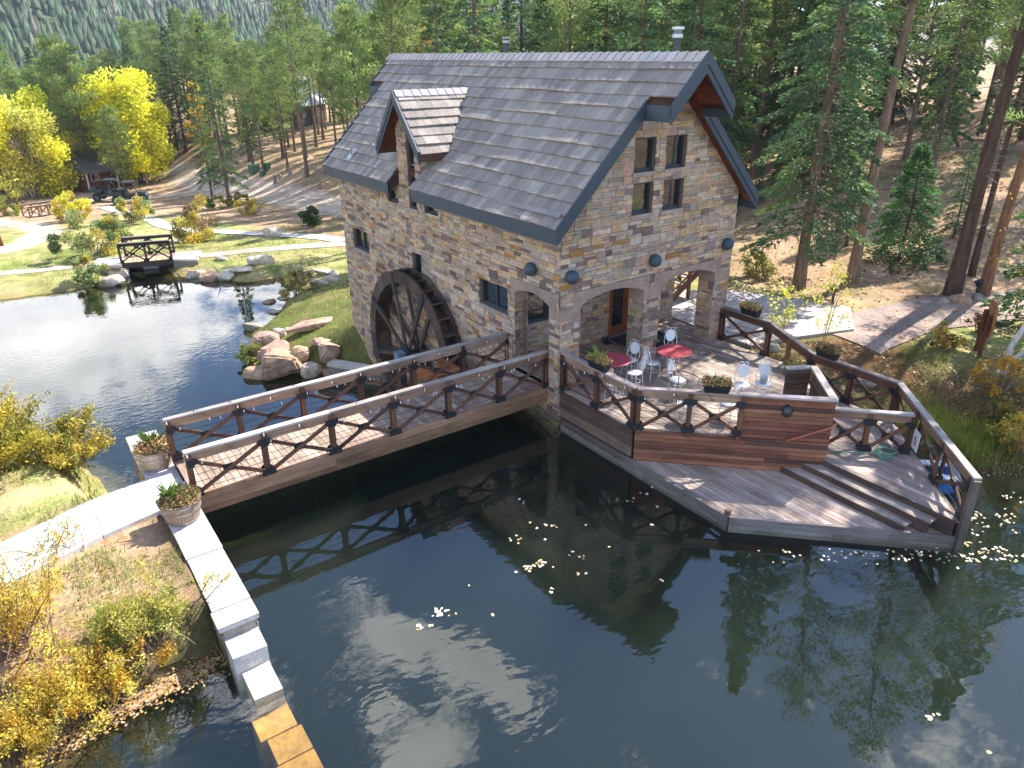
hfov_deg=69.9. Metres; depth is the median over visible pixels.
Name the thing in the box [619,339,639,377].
bistro chair
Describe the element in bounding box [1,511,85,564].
willow bush
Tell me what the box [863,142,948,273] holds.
spruce tree
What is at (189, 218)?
bush
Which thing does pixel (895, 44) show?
pine tree
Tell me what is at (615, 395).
bistro chair
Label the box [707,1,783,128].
pine tree
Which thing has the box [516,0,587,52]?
pine tree
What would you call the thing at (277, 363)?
boulder
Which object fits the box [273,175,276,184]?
tree stump
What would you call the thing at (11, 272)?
footpath
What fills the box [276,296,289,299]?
boulder
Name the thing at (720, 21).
pine tree
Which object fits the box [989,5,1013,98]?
pine tree
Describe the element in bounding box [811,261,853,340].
aspen sapling
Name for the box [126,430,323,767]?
retaining wall
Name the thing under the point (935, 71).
spruce tree
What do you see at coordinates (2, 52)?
pine tree
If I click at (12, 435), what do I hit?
willow bush
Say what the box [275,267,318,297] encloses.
bush
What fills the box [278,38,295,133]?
pine tree
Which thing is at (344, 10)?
pine tree
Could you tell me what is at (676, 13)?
spruce tree
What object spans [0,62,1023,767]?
ground
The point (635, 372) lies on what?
bistro chair
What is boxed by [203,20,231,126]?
pine tree
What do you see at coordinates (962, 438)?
grass
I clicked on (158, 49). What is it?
pine tree
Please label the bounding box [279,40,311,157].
pine tree
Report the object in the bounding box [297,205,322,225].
bush
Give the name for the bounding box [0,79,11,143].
pine tree
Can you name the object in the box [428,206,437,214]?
window
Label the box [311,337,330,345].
boulder
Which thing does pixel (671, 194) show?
window
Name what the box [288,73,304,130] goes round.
spruce tree
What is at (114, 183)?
door
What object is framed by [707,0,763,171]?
spruce tree
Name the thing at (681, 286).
timber stairs
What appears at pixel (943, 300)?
boulder
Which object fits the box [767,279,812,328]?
aspen sapling
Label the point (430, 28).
spruce tree
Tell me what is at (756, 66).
spruce tree
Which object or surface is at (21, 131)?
pine tree
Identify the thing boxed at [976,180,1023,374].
aspen tree
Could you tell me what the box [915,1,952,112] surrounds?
pine tree
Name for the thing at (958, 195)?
spruce tree
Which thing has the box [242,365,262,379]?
boulder
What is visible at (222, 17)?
pine tree
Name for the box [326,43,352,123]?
pine tree
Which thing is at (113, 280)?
boulder
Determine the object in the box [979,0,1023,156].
pine tree
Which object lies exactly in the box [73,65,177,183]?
aspen tree
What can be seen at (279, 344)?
boulder
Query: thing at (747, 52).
pine tree
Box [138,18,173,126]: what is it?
pine tree
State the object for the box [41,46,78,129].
pine tree
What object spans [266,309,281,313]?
boulder
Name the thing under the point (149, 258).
footbridge
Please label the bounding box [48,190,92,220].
bush
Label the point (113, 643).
shrub
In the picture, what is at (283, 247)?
footpath
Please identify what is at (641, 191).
window
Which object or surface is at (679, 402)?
bistro chair
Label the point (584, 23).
pine tree
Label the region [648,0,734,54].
pine tree
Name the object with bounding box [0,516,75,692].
willow bush
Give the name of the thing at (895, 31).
pine tree
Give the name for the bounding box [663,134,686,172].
window
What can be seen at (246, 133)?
spruce tree
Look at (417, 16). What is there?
pine tree
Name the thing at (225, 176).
spruce tree
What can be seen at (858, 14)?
pine tree
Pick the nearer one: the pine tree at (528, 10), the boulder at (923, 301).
the boulder at (923, 301)
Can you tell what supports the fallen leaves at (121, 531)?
on the pavement at (119, 506)
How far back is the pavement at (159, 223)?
53.15 m
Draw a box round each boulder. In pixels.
[98,274,124,286]
[108,268,129,277]
[178,270,205,277]
[199,265,217,281]
[215,256,228,260]
[217,270,234,280]
[226,266,252,272]
[235,254,273,264]
[242,322,263,330]
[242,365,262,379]
[253,331,280,346]
[256,339,289,360]
[261,349,302,380]
[262,298,275,303]
[263,227,282,236]
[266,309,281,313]
[272,328,286,337]
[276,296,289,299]
[283,316,332,332]
[292,345,311,363]
[300,361,321,378]
[307,278,328,285]
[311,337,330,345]
[313,268,337,274]
[318,341,339,363]
[321,367,329,376]
[323,274,339,282]
[770,342,779,351]
[816,299,831,304]
[853,377,876,388]
[916,300,930,303]
[937,297,950,303]
[947,294,971,303]
[971,292,983,300]
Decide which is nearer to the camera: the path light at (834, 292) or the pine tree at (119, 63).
the path light at (834, 292)
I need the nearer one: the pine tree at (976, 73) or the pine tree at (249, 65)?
the pine tree at (976, 73)
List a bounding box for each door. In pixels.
[108,171,117,186]
[252,166,259,172]
[610,288,625,334]
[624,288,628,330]
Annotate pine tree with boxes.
[0,36,26,143]
[0,64,39,150]
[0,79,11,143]
[12,94,43,177]
[12,95,50,154]
[17,65,56,157]
[20,32,94,151]
[22,64,46,87]
[38,41,108,161]
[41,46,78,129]
[53,64,93,150]
[81,53,109,85]
[89,104,136,187]
[94,47,114,77]
[94,68,111,82]
[99,48,118,81]
[110,15,149,93]
[110,63,145,99]
[114,60,128,78]
[132,18,158,128]
[132,34,166,137]
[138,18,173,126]
[141,50,178,141]
[148,39,179,150]
[166,6,190,106]
[174,32,215,130]
[180,8,211,123]
[182,29,226,148]
[184,7,213,34]
[186,20,217,138]
[193,29,227,144]
[195,35,238,159]
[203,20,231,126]
[211,45,266,161]
[212,12,241,134]
[221,31,242,121]
[228,39,270,170]
[233,46,264,134]
[241,38,268,132]
[249,56,294,158]
[251,51,284,138]
[254,40,297,170]
[256,22,286,142]
[259,39,290,147]
[263,0,321,177]
[274,40,299,151]
[277,0,322,146]
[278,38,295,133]
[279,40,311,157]
[300,14,327,138]
[302,26,320,134]
[309,0,382,130]
[309,44,331,129]
[313,41,339,135]
[316,34,337,143]
[317,28,331,121]
[324,58,348,132]
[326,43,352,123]
[327,46,355,127]
[329,0,372,105]
[334,32,356,121]
[352,9,371,83]
[353,0,423,87]
[355,9,387,101]
[359,0,418,55]
[369,0,441,53]
[383,0,446,46]
[432,0,469,50]
[465,1,493,44]
[488,27,516,52]
[514,2,534,52]
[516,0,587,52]
[524,0,576,48]
[526,0,609,52]
[556,0,611,51]
[574,0,617,51]
[584,0,648,51]
[600,0,685,51]
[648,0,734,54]
[659,0,704,41]
[675,0,766,133]
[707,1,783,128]
[728,0,805,179]
[732,12,769,142]
[747,0,804,153]
[755,1,796,95]
[808,0,879,42]
[844,0,972,283]
[873,0,939,145]
[878,0,909,122]
[878,0,931,105]
[884,0,927,70]
[897,0,970,159]
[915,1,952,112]
[928,0,988,125]
[942,0,1023,295]
[951,0,1011,141]
[967,11,1023,276]
[969,4,1009,99]
[976,0,1017,121]
[976,0,1023,130]
[978,106,1023,295]
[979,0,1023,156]
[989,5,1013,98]
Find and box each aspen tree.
[0,84,83,197]
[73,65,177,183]
[184,81,213,146]
[411,27,431,52]
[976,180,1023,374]
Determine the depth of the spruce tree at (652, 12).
38.02 m
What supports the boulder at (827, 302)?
on the ground at (622, 654)
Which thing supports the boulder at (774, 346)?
on the ground at (622, 654)
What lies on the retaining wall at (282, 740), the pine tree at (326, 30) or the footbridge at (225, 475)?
the footbridge at (225, 475)
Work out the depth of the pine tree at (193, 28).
99.59 m
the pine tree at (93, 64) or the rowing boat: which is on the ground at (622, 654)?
the pine tree at (93, 64)
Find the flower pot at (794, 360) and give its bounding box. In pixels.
[782,359,806,370]
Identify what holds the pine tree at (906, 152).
on the ground at (622, 654)
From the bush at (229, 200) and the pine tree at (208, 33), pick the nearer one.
the bush at (229, 200)
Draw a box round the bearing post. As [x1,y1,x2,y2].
[394,350,407,389]
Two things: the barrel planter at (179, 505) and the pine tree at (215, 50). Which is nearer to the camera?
the barrel planter at (179, 505)
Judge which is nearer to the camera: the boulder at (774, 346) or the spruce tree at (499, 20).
the boulder at (774, 346)
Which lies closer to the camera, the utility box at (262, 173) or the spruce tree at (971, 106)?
the spruce tree at (971, 106)
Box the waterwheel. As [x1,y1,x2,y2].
[370,268,459,392]
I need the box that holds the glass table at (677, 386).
[657,370,699,404]
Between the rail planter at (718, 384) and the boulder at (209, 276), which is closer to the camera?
the rail planter at (718, 384)
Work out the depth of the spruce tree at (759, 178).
40.08 m
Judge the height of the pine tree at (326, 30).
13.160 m
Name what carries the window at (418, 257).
in the stone mill
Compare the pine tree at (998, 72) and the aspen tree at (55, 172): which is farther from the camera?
the aspen tree at (55, 172)
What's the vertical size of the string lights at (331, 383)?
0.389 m
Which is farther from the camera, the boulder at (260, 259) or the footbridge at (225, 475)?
the boulder at (260, 259)
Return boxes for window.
[90,173,99,180]
[353,229,370,256]
[390,190,397,201]
[408,140,416,208]
[415,253,421,272]
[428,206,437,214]
[478,279,508,318]
[527,291,548,327]
[630,182,653,219]
[632,137,656,177]
[661,178,683,214]
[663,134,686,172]
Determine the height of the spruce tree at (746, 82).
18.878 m
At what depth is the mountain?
433.81 m
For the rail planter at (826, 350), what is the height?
0.452 m
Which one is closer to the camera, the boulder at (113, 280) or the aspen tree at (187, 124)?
the boulder at (113, 280)
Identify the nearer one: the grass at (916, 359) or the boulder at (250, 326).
the grass at (916, 359)
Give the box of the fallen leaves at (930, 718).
[416,486,1023,753]
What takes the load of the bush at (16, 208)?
on the ground at (622, 654)
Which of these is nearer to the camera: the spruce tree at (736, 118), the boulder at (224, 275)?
the boulder at (224, 275)
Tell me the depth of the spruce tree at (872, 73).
38.44 m
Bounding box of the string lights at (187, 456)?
[186,349,545,463]
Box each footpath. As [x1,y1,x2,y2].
[0,262,93,275]
[200,242,345,257]
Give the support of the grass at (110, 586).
on the ground at (622, 654)
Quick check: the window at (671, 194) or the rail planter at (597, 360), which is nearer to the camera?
the rail planter at (597, 360)
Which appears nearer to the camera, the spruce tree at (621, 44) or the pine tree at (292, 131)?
the spruce tree at (621, 44)
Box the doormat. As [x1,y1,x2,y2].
[609,331,679,346]
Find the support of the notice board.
attached to the terrace
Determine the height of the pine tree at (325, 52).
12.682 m
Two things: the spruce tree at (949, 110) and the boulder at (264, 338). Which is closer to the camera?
the boulder at (264, 338)
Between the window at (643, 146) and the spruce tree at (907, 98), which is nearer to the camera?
the window at (643, 146)
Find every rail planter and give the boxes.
[585,345,612,372]
[700,373,733,393]
[738,301,763,317]
[814,342,842,360]
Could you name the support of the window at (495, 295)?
in the stone mill
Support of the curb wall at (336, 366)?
on the ground at (622, 654)
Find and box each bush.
[0,181,24,215]
[0,377,51,475]
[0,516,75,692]
[0,606,176,736]
[0,652,83,767]
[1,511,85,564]
[12,400,115,475]
[44,209,133,255]
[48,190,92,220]
[59,553,234,673]
[70,249,108,289]
[101,195,154,223]
[169,194,221,244]
[204,191,249,209]
[233,197,264,216]
[234,343,262,364]
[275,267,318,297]
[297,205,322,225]
[728,275,732,286]
[739,250,779,278]
[928,319,967,350]
[964,312,996,331]
[968,352,1023,396]
[980,396,1021,427]
[985,410,1023,458]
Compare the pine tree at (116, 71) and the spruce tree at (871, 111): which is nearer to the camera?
the spruce tree at (871, 111)
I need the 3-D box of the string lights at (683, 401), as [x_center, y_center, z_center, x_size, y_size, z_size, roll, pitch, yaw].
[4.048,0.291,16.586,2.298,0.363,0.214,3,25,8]
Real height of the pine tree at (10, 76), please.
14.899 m
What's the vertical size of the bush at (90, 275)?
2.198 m
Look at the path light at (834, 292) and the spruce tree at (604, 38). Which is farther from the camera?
the spruce tree at (604, 38)
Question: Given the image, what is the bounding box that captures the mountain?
[0,0,1004,70]
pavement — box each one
[0,479,160,585]
[97,206,344,241]
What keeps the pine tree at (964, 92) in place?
on the ground at (622, 654)
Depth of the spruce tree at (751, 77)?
66.29 m
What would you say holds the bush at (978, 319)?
on the ground at (622, 654)
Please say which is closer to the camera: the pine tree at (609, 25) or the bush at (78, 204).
the pine tree at (609, 25)
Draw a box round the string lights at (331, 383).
[166,332,504,429]
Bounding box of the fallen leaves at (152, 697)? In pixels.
[13,640,230,767]
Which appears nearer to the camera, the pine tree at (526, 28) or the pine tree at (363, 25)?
the pine tree at (526, 28)
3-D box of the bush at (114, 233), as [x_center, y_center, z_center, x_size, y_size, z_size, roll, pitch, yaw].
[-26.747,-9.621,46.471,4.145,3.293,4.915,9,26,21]
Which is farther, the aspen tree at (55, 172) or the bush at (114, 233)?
the aspen tree at (55, 172)
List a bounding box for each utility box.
[247,164,259,174]
[258,170,265,176]
[264,162,270,171]
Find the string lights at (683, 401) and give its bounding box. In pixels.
[640,389,739,405]
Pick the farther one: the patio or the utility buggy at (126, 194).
the utility buggy at (126, 194)
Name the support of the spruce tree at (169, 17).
on the ground at (622, 654)
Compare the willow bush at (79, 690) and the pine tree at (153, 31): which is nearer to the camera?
the willow bush at (79, 690)
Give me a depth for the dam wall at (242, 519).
18.75 m
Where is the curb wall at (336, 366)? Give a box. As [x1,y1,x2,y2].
[327,359,382,385]
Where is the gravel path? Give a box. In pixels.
[833,288,1023,353]
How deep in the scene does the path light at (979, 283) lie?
25.70 m
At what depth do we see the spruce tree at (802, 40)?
41.63 m
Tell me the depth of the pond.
31.46 m
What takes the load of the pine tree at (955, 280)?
on the ground at (622, 654)
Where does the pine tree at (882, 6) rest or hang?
on the ground at (622, 654)
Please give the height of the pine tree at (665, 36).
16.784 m
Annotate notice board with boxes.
[911,428,920,452]
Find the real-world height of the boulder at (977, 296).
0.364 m
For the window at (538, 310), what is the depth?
20.72 m
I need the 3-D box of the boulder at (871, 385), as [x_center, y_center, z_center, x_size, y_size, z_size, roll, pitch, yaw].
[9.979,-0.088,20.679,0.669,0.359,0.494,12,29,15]
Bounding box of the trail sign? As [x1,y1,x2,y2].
[973,299,998,357]
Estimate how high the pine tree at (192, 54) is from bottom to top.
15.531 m
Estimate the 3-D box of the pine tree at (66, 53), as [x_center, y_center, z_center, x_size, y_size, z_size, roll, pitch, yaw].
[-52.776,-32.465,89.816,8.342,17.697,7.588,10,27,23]
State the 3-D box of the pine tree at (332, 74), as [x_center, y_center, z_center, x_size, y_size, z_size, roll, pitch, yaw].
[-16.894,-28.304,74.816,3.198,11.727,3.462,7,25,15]
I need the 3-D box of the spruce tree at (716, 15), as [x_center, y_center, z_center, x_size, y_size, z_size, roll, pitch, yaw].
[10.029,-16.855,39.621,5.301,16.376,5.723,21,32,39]
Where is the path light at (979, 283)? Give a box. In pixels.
[974,279,984,292]
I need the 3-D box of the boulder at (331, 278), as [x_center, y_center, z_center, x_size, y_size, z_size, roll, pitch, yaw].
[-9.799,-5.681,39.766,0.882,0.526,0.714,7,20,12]
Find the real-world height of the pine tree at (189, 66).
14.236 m
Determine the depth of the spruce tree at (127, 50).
98.22 m
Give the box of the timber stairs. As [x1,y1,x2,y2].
[673,270,698,300]
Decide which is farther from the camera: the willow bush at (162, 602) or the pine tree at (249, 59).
the pine tree at (249, 59)
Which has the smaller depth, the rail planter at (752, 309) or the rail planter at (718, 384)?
the rail planter at (718, 384)
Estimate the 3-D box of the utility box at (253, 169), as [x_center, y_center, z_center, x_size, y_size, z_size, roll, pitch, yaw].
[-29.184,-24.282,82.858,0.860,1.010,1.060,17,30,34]
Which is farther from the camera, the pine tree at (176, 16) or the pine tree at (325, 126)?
the pine tree at (176, 16)
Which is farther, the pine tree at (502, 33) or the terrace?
the pine tree at (502, 33)
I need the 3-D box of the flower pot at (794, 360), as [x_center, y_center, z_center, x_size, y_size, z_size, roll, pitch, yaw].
[7.634,-0.402,19.811,0.687,0.616,0.690,-17,29,-32]
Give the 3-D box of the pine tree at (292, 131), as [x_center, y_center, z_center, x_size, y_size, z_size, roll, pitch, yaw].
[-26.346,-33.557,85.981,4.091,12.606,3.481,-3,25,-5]
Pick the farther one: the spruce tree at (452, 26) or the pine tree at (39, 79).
the pine tree at (39, 79)
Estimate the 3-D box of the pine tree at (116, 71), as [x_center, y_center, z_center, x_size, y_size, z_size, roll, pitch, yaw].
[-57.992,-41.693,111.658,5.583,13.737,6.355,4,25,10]
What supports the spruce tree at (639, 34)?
on the ground at (622, 654)
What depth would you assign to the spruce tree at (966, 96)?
53.64 m
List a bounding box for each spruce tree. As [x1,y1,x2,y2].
[23,46,50,134]
[120,41,161,148]
[158,25,204,152]
[166,6,191,118]
[183,30,209,128]
[187,73,224,198]
[194,17,249,207]
[232,45,265,163]
[244,46,270,146]
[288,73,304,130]
[418,0,458,53]
[430,0,464,52]
[432,0,465,52]
[445,0,499,52]
[458,1,490,52]
[479,0,502,52]
[499,0,519,51]
[500,0,518,51]
[504,0,541,52]
[527,0,561,52]
[527,0,573,52]
[578,0,602,51]
[580,0,628,52]
[603,1,624,51]
[614,30,631,51]
[616,0,670,51]
[625,2,653,51]
[646,0,680,51]
[663,3,708,50]
[667,0,736,139]
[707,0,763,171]
[712,0,772,160]
[722,6,753,129]
[733,141,741,215]
[737,0,901,289]
[740,11,792,128]
[741,39,783,120]
[747,12,796,133]
[750,0,820,156]
[753,153,765,201]
[757,0,857,181]
[767,0,891,185]
[787,0,875,151]
[821,115,850,194]
[830,146,867,245]
[839,164,859,223]
[860,6,931,123]
[860,24,918,108]
[860,110,872,153]
[863,5,907,117]
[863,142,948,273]
[910,9,983,96]
[911,0,990,175]
[911,0,991,112]
[926,0,989,113]
[936,142,978,236]
[937,63,961,126]
[955,80,969,113]
[976,52,1023,139]
[979,212,1023,333]
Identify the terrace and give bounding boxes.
[519,306,981,595]
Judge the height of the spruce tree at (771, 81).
14.824 m
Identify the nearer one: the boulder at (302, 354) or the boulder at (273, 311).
the boulder at (302, 354)
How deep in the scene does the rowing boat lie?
16.91 m
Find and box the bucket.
[760,373,767,383]
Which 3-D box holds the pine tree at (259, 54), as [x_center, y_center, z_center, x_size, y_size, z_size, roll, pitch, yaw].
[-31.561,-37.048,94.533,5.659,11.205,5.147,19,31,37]
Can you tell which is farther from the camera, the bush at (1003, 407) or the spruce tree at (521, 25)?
the spruce tree at (521, 25)
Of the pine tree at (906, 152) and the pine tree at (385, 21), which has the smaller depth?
the pine tree at (906, 152)
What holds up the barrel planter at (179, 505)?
on the retaining wall at (282, 740)
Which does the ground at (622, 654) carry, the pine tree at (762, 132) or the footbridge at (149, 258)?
the pine tree at (762, 132)
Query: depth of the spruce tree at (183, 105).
101.34 m
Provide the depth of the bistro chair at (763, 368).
18.36 m
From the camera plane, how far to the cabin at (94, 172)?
91.37 m
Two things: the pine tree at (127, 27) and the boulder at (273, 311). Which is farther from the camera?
the pine tree at (127, 27)
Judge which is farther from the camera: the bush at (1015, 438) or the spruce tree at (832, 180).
the spruce tree at (832, 180)
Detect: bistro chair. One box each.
[603,369,623,399]
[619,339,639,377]
[626,357,646,384]
[641,345,660,378]
[662,327,678,363]
[667,358,685,388]
[674,400,693,424]
[718,385,743,424]
[733,361,750,391]
[754,360,772,392]
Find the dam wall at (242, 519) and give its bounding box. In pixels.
[184,416,503,542]
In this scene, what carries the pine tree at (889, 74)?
on the ground at (622, 654)
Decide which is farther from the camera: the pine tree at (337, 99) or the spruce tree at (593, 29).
the pine tree at (337, 99)
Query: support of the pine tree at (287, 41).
on the ground at (622, 654)
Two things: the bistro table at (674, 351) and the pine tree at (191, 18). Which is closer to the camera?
the bistro table at (674, 351)
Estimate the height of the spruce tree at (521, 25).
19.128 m
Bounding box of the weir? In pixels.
[128,263,173,270]
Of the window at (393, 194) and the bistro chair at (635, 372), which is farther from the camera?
the window at (393, 194)
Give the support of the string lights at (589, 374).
attached to the terrace
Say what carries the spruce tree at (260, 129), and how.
on the ground at (622, 654)
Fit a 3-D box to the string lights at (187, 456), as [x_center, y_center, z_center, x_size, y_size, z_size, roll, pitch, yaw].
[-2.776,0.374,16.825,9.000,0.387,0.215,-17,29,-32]
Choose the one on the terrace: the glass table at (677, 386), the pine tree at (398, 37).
the glass table at (677, 386)
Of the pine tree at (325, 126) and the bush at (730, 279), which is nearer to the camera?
the bush at (730, 279)
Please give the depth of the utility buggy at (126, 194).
78.89 m
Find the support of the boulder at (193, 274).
on the ground at (622, 654)
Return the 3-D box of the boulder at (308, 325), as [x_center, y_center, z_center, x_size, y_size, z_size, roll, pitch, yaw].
[-8.396,-2.593,31.591,2.940,0.352,0.842,-13,28,-15]
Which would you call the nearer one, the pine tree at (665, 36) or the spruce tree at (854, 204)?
the spruce tree at (854, 204)
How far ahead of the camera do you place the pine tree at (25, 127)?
92.77 m
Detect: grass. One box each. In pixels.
[0,216,369,372]
[0,456,188,726]
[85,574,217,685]
[214,121,343,224]
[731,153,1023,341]
[769,336,1023,473]
[854,384,1023,473]
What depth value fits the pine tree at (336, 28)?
68.41 m
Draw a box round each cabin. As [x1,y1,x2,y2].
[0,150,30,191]
[66,148,147,191]
[253,73,326,128]
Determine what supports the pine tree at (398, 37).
on the ground at (622, 654)
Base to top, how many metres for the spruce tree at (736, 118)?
18.217 m
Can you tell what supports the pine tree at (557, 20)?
on the ground at (622, 654)
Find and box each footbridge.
[20,201,55,217]
[116,233,174,267]
[162,331,548,513]
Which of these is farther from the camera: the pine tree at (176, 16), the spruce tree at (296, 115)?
the pine tree at (176, 16)
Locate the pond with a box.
[0,233,386,492]
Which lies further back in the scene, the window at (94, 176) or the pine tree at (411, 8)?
the window at (94, 176)
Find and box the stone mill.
[322,26,758,437]
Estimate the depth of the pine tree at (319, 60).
81.90 m
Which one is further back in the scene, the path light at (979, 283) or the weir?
the weir
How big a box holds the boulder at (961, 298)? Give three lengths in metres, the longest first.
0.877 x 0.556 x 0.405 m
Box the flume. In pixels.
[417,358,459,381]
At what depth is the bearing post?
24.80 m
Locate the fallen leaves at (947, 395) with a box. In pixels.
[750,323,1023,477]
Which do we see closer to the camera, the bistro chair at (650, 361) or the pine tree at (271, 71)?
the bistro chair at (650, 361)
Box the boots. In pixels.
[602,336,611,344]
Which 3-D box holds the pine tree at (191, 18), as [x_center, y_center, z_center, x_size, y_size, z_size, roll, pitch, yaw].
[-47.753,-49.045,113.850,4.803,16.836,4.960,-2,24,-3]
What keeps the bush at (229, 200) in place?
on the ground at (622, 654)
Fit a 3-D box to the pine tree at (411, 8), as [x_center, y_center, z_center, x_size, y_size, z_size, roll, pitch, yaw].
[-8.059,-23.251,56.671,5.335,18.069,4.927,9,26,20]
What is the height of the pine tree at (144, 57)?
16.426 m
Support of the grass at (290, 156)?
on the ground at (622, 654)
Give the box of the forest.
[0,0,698,80]
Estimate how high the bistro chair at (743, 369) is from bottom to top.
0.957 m
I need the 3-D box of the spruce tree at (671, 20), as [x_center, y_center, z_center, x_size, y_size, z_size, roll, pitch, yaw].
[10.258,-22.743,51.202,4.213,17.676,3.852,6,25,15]
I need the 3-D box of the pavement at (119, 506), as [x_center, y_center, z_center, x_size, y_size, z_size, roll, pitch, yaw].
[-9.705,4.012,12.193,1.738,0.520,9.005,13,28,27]
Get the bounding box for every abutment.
[94,256,124,275]
[173,250,200,268]
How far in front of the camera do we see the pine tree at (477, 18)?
71.46 m
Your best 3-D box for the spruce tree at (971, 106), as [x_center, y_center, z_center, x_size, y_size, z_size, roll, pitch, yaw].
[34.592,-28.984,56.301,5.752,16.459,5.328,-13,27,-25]
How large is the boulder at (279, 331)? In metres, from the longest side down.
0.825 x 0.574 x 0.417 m
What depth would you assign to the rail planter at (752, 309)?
21.05 m
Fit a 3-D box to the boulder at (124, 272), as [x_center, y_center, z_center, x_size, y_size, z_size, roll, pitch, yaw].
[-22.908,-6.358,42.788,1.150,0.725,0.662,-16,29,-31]
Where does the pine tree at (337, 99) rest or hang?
on the ground at (622, 654)
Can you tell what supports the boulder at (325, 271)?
on the ground at (622, 654)
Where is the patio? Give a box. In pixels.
[671,290,853,348]
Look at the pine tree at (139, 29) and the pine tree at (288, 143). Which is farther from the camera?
the pine tree at (139, 29)
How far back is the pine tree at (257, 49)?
100.34 m
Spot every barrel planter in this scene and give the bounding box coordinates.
[130,423,171,471]
[155,478,201,526]
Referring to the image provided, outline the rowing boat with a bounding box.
[920,441,961,493]
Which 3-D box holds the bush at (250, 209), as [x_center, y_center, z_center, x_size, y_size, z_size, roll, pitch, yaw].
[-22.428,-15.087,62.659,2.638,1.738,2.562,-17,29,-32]
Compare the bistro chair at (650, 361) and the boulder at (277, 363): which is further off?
the boulder at (277, 363)
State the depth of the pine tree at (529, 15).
62.54 m
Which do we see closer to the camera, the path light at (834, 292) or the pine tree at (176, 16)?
the path light at (834, 292)
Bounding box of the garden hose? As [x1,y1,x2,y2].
[835,446,896,458]
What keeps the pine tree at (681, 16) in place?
on the ground at (622, 654)
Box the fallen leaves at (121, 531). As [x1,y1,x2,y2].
[3,444,228,607]
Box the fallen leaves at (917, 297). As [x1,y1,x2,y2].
[729,136,1023,352]
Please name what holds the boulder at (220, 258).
on the ground at (622, 654)
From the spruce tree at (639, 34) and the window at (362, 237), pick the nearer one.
the window at (362, 237)
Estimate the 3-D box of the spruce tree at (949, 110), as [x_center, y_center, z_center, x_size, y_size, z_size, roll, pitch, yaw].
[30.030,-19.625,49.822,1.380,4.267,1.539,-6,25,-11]
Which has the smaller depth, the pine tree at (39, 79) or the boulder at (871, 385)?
the boulder at (871, 385)
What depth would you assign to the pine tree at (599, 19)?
63.32 m
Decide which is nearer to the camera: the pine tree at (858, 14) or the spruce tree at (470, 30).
the pine tree at (858, 14)
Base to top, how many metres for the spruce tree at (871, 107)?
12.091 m
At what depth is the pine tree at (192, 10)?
118.35 m
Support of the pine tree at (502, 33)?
on the ground at (622, 654)
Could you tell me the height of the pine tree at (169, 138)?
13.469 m
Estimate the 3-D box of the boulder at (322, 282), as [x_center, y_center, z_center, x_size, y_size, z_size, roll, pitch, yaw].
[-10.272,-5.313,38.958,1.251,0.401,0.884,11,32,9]
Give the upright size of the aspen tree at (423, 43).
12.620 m
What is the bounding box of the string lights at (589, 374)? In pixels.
[561,354,628,391]
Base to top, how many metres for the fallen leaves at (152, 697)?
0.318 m
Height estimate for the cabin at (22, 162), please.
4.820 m
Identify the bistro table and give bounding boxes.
[603,353,630,373]
[656,344,691,376]
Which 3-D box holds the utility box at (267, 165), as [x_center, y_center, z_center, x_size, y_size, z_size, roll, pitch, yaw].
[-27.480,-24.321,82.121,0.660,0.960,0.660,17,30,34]
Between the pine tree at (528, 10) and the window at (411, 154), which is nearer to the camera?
the window at (411, 154)
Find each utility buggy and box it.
[88,178,128,201]
[108,180,148,203]
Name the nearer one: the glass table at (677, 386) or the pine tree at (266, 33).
the glass table at (677, 386)
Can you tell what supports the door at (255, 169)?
in the utility box at (253, 169)
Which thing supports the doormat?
on the terrace
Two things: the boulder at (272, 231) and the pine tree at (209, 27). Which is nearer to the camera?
the boulder at (272, 231)
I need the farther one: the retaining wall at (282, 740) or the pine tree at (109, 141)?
the pine tree at (109, 141)
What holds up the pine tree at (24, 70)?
on the ground at (622, 654)
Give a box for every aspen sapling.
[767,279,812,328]
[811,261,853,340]
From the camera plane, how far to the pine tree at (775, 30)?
57.60 m
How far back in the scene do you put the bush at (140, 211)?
61.89 m
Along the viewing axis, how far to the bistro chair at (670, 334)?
20.68 m
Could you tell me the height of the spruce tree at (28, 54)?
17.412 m
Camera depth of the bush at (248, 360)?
30.60 m
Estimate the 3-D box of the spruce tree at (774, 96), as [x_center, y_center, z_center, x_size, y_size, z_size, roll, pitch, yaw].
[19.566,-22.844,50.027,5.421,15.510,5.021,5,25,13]
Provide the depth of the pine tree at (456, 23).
63.67 m
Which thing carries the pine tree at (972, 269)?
on the ground at (622, 654)
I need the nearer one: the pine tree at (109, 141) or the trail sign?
the trail sign
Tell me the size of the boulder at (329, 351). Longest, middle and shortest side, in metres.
0.996 x 0.988 x 0.877 m
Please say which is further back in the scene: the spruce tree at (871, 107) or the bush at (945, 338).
the spruce tree at (871, 107)
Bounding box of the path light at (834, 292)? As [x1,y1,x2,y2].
[831,284,839,303]
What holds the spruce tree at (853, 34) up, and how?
on the ground at (622, 654)
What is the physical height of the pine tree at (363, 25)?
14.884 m
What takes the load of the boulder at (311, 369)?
on the ground at (622, 654)
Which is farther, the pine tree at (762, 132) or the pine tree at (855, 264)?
the pine tree at (762, 132)
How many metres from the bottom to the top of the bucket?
0.266 m
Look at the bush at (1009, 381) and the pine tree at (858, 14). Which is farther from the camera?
the pine tree at (858, 14)
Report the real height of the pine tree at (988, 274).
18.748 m
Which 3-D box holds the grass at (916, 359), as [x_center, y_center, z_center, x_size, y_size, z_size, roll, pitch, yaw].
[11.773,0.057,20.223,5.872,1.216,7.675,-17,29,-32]

